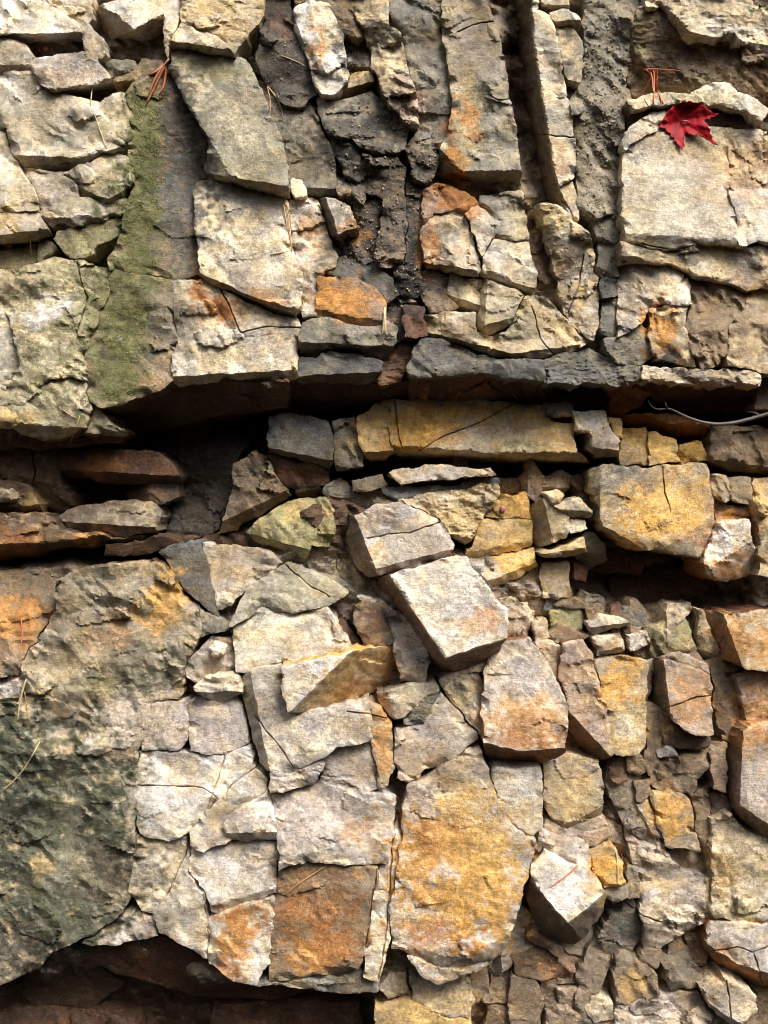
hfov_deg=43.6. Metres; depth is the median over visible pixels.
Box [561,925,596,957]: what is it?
rock chip
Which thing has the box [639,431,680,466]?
rock block
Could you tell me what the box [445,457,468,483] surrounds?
rock chip
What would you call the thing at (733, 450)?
rock block
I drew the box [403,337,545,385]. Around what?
rock ledge
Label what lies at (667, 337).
rock block
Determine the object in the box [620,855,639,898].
rock fragment
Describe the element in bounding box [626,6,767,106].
rock outcrop
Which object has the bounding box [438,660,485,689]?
rock outcrop
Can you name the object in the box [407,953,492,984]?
rock fragment
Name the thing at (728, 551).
rock block
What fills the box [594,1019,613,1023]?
rock fragment
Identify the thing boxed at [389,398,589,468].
rock slab
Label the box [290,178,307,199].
rock fragment
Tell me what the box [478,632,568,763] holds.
rock block
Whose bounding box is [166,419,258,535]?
rock outcrop
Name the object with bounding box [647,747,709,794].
rock block
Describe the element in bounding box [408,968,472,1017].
rock block
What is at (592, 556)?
rock chip
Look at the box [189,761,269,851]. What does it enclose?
rock block
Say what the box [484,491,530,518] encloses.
rock block
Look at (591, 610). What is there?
rock fragment
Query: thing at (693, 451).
rock block
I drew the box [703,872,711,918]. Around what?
rock fragment
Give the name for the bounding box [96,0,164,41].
rock block
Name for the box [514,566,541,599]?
rock block
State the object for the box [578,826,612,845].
rock fragment
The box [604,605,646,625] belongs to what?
rock fragment
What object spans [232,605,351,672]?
rock slab
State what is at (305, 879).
pine needle
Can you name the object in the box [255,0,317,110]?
rock outcrop
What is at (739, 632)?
rock block
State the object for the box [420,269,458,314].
rock fragment
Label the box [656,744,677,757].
rock fragment
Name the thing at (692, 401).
rock ledge
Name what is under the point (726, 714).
rock block
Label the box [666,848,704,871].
rock chip
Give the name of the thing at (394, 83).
rock block
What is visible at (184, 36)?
rock ledge
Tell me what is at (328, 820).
rock block
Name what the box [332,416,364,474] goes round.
rock fragment
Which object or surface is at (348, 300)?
rock block
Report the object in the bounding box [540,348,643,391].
rock ledge
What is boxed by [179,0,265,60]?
rock block
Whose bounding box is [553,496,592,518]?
rock fragment
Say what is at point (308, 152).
rock outcrop
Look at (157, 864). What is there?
rock block
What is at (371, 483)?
rock fragment
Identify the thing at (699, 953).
rock chip
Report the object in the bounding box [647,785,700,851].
rock block
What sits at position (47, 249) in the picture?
rock fragment
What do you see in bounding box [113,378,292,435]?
rock ledge
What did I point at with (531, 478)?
rock chip
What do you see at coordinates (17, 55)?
rock block
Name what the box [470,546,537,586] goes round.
rock block
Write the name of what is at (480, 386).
rock ledge
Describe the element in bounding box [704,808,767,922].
rock outcrop
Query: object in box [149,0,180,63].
rock fragment
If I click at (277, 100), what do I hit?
pine needle
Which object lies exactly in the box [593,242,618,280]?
rock block
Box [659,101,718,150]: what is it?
maple leaf
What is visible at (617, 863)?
pine needle
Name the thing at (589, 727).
rock block
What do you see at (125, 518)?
rock slab
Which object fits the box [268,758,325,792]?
rock fragment
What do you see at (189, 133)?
rock outcrop
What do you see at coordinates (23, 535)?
rock ledge
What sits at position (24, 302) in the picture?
rock block
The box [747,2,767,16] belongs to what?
leafy sprig
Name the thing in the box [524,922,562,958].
rock fragment
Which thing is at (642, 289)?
rock outcrop
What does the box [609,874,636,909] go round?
rock chip
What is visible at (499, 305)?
rock block
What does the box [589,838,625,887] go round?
rock block
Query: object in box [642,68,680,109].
pine needle bundle
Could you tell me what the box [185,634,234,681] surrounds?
rock fragment
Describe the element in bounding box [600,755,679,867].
rock outcrop
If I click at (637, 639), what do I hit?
rock fragment
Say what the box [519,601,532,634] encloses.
rock fragment
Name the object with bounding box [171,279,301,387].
rock slab
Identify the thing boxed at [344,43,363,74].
rock fragment
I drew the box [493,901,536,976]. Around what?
rock chip
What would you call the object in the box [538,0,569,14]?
rock fragment
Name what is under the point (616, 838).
rock chip
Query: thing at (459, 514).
rock block
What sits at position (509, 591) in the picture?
rock fragment
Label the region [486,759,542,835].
rock block
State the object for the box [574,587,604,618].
rock chip
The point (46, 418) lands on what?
rock block
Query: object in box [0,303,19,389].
rock block
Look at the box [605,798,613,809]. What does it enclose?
rock chip
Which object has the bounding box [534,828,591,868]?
rock block
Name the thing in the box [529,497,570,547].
rock block
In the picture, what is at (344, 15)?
rock block
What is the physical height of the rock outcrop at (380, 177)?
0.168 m
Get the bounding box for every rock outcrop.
[0,556,204,984]
[84,269,177,413]
[107,63,208,280]
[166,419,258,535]
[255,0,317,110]
[257,79,337,198]
[268,862,378,980]
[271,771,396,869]
[288,198,338,321]
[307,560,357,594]
[334,489,395,594]
[342,198,381,259]
[361,153,407,272]
[389,0,451,186]
[393,176,423,304]
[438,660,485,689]
[526,218,550,282]
[569,0,639,227]
[572,904,641,1023]
[596,324,650,365]
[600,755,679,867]
[615,263,683,337]
[622,816,705,948]
[624,109,767,131]
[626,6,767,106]
[685,279,746,369]
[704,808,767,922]
[712,289,767,378]
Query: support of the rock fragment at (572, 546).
on the rock block at (552, 575)
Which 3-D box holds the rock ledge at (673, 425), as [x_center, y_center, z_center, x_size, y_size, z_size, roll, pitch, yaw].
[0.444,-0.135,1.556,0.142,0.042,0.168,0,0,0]
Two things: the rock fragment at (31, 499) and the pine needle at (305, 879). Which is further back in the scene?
the rock fragment at (31, 499)
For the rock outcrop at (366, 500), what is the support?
attached to the cliff face
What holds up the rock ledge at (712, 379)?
attached to the cliff face
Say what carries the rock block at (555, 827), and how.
attached to the cliff face
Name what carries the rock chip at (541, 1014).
on the cliff face
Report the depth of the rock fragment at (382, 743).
1.45 m
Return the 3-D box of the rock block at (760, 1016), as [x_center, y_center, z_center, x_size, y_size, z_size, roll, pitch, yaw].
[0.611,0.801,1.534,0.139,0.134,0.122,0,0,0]
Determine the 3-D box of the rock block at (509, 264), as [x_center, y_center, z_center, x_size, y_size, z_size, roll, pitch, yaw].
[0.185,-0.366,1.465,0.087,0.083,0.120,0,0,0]
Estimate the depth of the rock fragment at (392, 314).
1.44 m
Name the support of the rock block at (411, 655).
attached to the cliff face
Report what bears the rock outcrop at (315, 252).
attached to the cliff face
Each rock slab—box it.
[0,0,82,44]
[0,70,128,171]
[0,131,40,212]
[0,211,56,245]
[22,167,128,231]
[30,51,119,94]
[54,216,122,264]
[57,447,191,485]
[58,499,171,537]
[133,740,258,841]
[168,49,291,200]
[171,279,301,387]
[192,179,303,321]
[229,561,350,626]
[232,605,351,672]
[241,662,372,770]
[374,990,471,1023]
[381,477,499,500]
[387,464,495,485]
[388,740,535,967]
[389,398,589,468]
[424,295,587,359]
[436,0,522,186]
[615,126,737,251]
[696,958,757,1023]
[723,127,767,248]
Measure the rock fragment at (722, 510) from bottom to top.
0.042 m
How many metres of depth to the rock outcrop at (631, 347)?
1.43 m
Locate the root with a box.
[648,401,767,425]
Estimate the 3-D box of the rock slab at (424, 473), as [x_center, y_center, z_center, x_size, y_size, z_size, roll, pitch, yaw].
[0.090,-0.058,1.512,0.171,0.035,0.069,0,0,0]
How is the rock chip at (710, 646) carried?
attached to the cliff face
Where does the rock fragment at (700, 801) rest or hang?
attached to the cliff face
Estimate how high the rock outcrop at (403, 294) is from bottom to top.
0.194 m
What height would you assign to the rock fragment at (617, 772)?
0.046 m
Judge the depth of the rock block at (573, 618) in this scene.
1.51 m
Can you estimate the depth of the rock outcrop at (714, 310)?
1.42 m
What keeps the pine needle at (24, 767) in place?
on the rock outcrop at (110, 652)
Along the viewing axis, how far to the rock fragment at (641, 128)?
1.42 m
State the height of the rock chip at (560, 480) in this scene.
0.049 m
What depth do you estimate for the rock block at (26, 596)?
1.47 m
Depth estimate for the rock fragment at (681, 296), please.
1.41 m
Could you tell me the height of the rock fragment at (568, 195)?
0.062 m
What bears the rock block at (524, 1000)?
attached to the cliff face
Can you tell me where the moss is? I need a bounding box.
[28,87,242,404]
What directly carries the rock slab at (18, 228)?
attached to the cliff face
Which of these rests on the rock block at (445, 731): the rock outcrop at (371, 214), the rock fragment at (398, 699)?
the rock fragment at (398, 699)
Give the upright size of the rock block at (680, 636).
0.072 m
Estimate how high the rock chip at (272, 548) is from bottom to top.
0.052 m
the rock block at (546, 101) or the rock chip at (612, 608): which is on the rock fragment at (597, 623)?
the rock chip at (612, 608)
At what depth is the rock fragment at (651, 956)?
1.49 m
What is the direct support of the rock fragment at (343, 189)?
attached to the cliff face
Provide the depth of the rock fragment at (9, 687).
1.46 m
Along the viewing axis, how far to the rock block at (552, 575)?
1.51 m
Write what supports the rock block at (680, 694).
attached to the cliff face
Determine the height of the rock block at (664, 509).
0.155 m
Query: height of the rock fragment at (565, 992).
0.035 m
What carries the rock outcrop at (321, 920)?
attached to the cliff face
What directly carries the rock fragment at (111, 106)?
attached to the cliff face
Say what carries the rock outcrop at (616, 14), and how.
attached to the cliff face
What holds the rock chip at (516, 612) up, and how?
attached to the cliff face
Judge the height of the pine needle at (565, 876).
0.032 m
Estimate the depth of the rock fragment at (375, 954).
1.45 m
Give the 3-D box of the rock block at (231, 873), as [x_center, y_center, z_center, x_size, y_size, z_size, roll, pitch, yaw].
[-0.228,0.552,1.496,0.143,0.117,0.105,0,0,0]
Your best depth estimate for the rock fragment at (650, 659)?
1.50 m
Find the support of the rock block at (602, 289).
attached to the cliff face
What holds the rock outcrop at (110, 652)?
attached to the cliff face
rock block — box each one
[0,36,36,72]
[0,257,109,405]
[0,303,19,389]
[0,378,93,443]
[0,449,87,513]
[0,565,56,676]
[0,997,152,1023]
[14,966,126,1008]
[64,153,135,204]
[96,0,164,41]
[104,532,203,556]
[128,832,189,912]
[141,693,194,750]
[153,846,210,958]
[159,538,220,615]
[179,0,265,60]
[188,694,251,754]
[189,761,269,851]
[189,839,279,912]
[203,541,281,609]
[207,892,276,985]
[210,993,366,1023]
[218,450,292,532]
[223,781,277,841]
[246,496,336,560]
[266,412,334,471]
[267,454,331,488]
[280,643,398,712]
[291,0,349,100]
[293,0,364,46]
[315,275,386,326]
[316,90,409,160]
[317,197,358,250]
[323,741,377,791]
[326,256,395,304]
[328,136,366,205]
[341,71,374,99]
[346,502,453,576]
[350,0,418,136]
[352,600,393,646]
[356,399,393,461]
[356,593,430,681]
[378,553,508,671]
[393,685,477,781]
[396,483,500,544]
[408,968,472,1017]
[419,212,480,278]
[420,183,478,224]
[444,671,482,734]
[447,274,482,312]
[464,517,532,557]
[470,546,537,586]
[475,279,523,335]
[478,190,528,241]
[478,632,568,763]
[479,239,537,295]
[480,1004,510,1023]
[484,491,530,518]
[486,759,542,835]
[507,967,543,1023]
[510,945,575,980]
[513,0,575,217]
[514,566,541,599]
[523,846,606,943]
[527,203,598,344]
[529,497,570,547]
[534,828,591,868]
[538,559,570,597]
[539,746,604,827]
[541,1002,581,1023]
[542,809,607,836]
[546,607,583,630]
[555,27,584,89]
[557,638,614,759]
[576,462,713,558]
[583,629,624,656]
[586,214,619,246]
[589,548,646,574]
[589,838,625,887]
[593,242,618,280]
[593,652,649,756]
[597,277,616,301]
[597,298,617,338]
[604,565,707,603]
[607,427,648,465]
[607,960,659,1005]
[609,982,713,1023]
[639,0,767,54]
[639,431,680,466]
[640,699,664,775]
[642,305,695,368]
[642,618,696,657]
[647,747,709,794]
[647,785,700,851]
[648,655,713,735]
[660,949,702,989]
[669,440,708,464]
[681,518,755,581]
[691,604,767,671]
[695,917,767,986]
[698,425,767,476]
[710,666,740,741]
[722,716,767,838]
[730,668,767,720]
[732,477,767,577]
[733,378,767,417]
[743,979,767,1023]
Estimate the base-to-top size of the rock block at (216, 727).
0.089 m
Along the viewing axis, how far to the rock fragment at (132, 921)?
1.46 m
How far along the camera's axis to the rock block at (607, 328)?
1.43 m
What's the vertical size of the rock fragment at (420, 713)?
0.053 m
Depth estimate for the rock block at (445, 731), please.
1.46 m
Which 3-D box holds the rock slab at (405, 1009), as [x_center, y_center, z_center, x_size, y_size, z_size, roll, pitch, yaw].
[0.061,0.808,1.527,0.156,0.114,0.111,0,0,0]
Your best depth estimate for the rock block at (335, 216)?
1.42 m
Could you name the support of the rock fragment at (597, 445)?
on the rock block at (664, 509)
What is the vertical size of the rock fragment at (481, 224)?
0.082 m
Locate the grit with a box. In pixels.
[103,20,717,1022]
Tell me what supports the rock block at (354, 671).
attached to the cliff face
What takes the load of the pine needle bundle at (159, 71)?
attached to the rock outcrop at (189, 133)
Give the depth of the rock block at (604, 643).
1.48 m
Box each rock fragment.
[0,243,37,269]
[0,479,52,512]
[0,487,19,502]
[0,675,19,701]
[37,239,65,262]
[49,0,113,63]
[82,898,158,945]
[83,403,135,439]
[98,92,133,145]
[102,59,137,78]
[114,58,164,92]
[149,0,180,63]
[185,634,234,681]
[192,599,231,636]
[193,670,243,702]
[209,641,227,656]
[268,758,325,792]
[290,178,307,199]
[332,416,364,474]
[336,175,352,203]
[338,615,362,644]
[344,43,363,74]
[351,474,388,491]
[363,815,402,981]
[369,693,394,788]
[375,341,416,388]
[376,674,438,719]
[379,966,409,998]
[386,302,404,344]
[401,304,427,344]
[403,692,438,724]
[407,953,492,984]
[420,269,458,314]
[464,206,494,261]
[469,966,489,1003]
[501,585,519,600]
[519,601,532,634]
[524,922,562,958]
[530,616,550,641]
[532,639,561,690]
[534,536,586,557]
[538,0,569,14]
[538,978,558,1008]
[540,489,563,504]
[541,401,573,421]
[548,623,588,642]
[549,8,580,31]
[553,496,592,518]
[553,595,586,608]
[555,984,576,1006]
[560,181,578,222]
[563,410,608,436]
[566,87,575,99]
[568,518,586,532]
[578,425,620,461]
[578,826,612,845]
[582,613,630,634]
[584,603,603,619]
[585,986,613,1022]
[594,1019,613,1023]
[599,880,627,903]
[602,754,627,785]
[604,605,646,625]
[607,417,622,438]
[613,949,638,967]
[617,111,666,156]
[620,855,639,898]
[624,754,647,775]
[625,629,649,650]
[632,777,650,801]
[633,943,661,968]
[636,799,662,838]
[645,656,653,700]
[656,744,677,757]
[658,278,691,306]
[662,651,709,674]
[662,711,710,749]
[668,650,704,661]
[686,779,711,862]
[703,736,727,792]
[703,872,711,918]
[709,473,731,502]
[709,787,731,814]
[713,498,750,519]
[725,476,752,504]
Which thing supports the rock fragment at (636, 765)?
on the rock fragment at (642, 788)
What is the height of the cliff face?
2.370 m
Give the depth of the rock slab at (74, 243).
1.43 m
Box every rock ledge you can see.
[0,511,156,560]
[77,933,307,999]
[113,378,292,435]
[170,23,234,57]
[257,962,380,993]
[298,317,398,360]
[298,351,382,384]
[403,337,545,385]
[407,374,606,409]
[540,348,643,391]
[601,384,649,417]
[615,241,767,292]
[618,413,709,439]
[624,82,767,128]
[637,365,760,390]
[642,382,758,416]
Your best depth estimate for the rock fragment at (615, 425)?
1.48 m
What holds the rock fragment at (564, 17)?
on the rock block at (570, 46)
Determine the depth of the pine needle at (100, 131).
1.41 m
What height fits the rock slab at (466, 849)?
0.343 m
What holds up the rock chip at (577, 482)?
on the cliff face
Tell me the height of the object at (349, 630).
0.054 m
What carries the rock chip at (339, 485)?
on the cliff face
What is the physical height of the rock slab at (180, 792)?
0.146 m
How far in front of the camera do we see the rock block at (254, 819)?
1.43 m
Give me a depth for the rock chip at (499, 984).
1.50 m
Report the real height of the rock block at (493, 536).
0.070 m
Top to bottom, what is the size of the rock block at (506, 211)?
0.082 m
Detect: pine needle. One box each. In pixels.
[1,741,39,791]
[17,679,26,721]
[19,619,22,661]
[94,114,109,153]
[268,87,282,115]
[285,867,323,895]
[550,865,577,887]
[614,844,618,883]
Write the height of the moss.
0.496 m
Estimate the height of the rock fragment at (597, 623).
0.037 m
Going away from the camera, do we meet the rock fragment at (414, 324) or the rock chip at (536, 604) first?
the rock fragment at (414, 324)
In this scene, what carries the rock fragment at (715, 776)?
attached to the cliff face
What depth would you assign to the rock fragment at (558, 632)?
1.49 m
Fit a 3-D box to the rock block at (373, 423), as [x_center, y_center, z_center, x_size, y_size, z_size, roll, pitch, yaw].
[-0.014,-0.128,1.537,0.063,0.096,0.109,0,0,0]
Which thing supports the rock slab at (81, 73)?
attached to the cliff face
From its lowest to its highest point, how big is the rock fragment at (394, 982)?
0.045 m
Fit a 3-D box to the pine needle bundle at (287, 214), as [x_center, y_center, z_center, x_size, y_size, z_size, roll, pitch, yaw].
[-0.142,-0.421,1.419,0.014,0.076,0.008,0,0,0]
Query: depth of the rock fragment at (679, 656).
1.47 m
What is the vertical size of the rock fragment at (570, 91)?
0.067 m
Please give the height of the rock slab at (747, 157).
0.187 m
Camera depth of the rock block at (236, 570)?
1.48 m
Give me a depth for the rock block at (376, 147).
1.42 m
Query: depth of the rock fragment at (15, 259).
1.45 m
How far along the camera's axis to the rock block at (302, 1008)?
1.57 m
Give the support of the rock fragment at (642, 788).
attached to the cliff face
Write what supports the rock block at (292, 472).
on the cliff face
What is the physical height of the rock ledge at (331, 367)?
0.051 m
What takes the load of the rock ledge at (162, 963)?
attached to the cliff face
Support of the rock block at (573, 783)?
on the rock block at (555, 827)
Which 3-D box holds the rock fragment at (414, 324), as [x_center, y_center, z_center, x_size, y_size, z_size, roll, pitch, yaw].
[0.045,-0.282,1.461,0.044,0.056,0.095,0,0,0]
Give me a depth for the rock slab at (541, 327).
1.42 m
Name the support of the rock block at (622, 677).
attached to the cliff face
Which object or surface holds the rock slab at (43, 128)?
attached to the cliff face
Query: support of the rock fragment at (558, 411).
on the rock slab at (481, 430)
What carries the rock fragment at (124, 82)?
attached to the cliff face
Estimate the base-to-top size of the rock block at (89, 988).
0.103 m
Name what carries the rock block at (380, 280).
attached to the cliff face
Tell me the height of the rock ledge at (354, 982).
0.038 m
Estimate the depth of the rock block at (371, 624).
1.46 m
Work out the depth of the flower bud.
1.50 m
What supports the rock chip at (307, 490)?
on the cliff face
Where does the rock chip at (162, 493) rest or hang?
attached to the cliff face
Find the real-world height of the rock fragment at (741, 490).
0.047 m
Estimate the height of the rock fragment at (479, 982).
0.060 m
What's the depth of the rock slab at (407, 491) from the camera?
1.50 m
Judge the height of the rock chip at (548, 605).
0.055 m
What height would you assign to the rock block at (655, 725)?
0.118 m
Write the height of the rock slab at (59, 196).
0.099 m
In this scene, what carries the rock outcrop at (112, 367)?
attached to the cliff face
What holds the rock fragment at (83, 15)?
on the rock slab at (81, 73)
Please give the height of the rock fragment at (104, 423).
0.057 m
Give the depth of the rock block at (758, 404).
1.46 m
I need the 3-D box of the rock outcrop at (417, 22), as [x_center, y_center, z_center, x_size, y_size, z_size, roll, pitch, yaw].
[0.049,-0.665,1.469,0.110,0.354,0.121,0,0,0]
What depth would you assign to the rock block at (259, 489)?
1.50 m
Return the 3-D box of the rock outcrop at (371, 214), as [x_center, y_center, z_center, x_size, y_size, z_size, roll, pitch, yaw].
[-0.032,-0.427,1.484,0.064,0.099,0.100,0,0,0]
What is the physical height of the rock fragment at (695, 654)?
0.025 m
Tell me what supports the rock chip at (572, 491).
attached to the cliff face
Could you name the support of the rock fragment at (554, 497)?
on the rock block at (551, 524)
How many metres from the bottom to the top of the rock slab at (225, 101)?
0.233 m
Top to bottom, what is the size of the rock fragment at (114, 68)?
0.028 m
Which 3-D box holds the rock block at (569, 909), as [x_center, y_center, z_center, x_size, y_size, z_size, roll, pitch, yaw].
[0.278,0.613,1.541,0.123,0.216,0.247,0,0,0]
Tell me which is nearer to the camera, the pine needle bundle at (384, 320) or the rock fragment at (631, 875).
the pine needle bundle at (384, 320)
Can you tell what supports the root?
attached to the cliff face
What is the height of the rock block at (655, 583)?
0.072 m
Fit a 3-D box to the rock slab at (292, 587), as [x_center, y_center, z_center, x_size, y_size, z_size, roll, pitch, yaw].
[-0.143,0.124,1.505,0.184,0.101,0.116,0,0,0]
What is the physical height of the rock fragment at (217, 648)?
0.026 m
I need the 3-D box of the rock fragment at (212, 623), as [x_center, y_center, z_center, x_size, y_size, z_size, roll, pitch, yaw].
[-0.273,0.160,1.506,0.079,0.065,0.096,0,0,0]
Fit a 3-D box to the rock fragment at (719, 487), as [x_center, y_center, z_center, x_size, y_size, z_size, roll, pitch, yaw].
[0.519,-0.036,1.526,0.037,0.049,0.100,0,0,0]
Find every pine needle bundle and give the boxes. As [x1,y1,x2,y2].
[146,56,170,104]
[283,202,292,251]
[382,307,385,334]
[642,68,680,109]
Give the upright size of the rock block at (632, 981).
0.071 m
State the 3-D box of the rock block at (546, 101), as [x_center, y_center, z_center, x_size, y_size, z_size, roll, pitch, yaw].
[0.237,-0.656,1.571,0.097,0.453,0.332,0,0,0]
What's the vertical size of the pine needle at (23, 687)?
0.065 m
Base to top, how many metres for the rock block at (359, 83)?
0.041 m
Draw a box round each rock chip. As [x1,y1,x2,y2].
[125,482,185,504]
[257,544,277,551]
[295,483,322,497]
[322,477,357,499]
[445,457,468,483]
[471,985,479,1005]
[471,1001,485,1023]
[482,974,507,1005]
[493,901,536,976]
[498,596,534,636]
[499,477,521,495]
[515,459,544,502]
[525,596,545,616]
[540,1010,543,1023]
[542,469,571,493]
[542,597,569,616]
[556,949,578,983]
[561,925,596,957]
[563,486,592,519]
[566,556,588,581]
[569,0,580,12]
[570,473,588,496]
[571,530,607,569]
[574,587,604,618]
[602,813,626,856]
[604,600,620,633]
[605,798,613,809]
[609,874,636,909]
[614,596,645,645]
[642,599,691,637]
[655,934,691,980]
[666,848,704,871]
[684,928,708,966]
[688,606,719,658]
[703,652,740,676]
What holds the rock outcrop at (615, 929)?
attached to the cliff face
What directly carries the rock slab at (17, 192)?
attached to the cliff face
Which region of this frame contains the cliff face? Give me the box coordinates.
[0,0,767,1023]
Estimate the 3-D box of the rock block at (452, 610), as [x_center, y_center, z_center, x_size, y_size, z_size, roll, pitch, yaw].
[0.089,0.168,1.540,0.198,0.209,0.268,0,0,0]
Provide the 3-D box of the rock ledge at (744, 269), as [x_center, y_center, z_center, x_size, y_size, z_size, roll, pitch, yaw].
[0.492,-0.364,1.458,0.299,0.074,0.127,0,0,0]
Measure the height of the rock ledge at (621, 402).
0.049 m
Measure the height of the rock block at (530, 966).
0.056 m
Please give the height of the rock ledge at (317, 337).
0.064 m
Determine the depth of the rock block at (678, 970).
1.49 m
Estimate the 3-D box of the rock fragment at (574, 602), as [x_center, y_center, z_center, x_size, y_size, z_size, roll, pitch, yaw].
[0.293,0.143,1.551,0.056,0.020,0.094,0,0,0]
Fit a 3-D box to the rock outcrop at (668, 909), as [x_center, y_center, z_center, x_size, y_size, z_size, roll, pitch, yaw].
[0.436,0.577,1.526,0.127,0.211,0.124,0,0,0]
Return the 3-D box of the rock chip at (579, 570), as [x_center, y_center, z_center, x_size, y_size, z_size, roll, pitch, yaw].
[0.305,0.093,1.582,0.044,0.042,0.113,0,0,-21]
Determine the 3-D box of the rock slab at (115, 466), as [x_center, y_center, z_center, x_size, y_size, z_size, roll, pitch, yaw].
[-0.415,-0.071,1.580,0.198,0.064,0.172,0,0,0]
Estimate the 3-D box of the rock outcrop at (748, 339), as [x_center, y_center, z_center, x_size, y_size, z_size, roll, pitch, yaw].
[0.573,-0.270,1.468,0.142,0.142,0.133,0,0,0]
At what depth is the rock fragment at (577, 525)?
1.49 m
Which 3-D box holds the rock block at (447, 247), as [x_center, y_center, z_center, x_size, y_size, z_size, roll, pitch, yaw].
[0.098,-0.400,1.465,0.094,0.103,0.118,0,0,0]
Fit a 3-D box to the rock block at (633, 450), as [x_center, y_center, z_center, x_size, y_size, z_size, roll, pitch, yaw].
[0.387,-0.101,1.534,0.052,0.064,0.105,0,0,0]
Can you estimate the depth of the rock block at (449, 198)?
1.43 m
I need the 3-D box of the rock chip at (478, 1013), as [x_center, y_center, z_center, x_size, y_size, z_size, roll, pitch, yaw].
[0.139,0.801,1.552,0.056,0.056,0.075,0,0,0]
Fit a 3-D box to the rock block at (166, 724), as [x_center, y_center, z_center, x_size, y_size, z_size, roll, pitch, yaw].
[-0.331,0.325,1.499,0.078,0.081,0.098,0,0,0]
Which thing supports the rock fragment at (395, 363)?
attached to the cliff face
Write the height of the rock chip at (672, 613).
0.082 m
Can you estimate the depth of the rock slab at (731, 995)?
1.46 m
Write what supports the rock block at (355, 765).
attached to the cliff face
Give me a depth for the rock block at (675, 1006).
1.48 m
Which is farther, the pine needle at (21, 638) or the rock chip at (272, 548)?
the rock chip at (272, 548)
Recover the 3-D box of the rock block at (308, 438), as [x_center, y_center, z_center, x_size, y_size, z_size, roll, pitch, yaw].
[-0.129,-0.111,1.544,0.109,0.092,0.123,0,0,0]
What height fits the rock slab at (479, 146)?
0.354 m
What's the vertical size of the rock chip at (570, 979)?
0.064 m
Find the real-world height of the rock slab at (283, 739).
0.163 m
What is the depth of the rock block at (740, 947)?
1.46 m
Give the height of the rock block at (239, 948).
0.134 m
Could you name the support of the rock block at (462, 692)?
attached to the cliff face
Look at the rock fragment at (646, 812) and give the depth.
1.48 m
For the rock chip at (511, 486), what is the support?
attached to the cliff face
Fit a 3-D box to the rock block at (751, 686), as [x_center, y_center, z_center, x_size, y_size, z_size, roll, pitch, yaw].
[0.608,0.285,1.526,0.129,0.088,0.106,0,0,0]
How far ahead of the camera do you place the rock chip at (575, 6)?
1.46 m
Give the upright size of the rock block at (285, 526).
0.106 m
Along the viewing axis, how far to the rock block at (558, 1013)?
1.49 m
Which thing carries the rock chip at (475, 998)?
attached to the cliff face
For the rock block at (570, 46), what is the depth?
1.42 m
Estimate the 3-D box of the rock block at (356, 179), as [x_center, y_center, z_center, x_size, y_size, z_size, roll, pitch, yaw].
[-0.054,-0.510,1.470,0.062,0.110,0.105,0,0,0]
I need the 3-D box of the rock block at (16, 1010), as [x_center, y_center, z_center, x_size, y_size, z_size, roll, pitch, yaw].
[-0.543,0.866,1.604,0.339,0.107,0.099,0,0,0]
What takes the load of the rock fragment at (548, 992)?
attached to the cliff face
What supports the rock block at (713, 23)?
attached to the cliff face
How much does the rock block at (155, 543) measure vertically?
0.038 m
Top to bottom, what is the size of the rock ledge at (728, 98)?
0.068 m
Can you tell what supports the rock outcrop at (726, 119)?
attached to the cliff face
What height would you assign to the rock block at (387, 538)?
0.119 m
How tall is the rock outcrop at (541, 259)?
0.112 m
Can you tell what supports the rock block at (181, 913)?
attached to the cliff face
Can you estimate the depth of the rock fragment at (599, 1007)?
1.48 m
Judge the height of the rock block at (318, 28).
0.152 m
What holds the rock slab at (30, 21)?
attached to the cliff face
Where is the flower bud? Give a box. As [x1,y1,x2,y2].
[498,506,505,519]
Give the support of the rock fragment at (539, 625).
on the rock fragment at (549, 650)
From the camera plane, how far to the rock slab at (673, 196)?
1.41 m
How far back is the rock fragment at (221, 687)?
1.44 m
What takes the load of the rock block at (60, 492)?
attached to the cliff face
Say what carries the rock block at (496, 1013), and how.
on the cliff face
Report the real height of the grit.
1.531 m
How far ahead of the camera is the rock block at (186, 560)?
1.47 m
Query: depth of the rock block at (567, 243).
1.42 m
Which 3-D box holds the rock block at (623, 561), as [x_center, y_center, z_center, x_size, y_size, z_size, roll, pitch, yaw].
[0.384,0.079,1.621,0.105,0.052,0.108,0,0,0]
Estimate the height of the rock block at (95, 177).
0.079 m
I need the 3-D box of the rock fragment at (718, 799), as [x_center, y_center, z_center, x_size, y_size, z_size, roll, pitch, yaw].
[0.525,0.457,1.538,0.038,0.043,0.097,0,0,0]
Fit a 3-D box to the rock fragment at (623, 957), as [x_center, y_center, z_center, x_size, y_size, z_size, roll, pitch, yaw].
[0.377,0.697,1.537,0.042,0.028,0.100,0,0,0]
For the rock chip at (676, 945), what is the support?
attached to the cliff face
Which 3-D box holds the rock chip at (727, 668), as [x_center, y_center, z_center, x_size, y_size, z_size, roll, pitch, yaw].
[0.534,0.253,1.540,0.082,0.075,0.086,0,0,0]
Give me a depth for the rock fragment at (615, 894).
1.47 m
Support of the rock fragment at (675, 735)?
on the rock block at (683, 771)
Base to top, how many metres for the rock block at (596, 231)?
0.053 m
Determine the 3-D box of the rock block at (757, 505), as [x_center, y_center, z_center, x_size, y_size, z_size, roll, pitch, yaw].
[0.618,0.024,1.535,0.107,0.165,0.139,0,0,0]
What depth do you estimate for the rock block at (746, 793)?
1.45 m
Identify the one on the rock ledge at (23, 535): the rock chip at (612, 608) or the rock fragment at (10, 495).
the rock fragment at (10, 495)
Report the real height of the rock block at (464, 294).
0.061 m

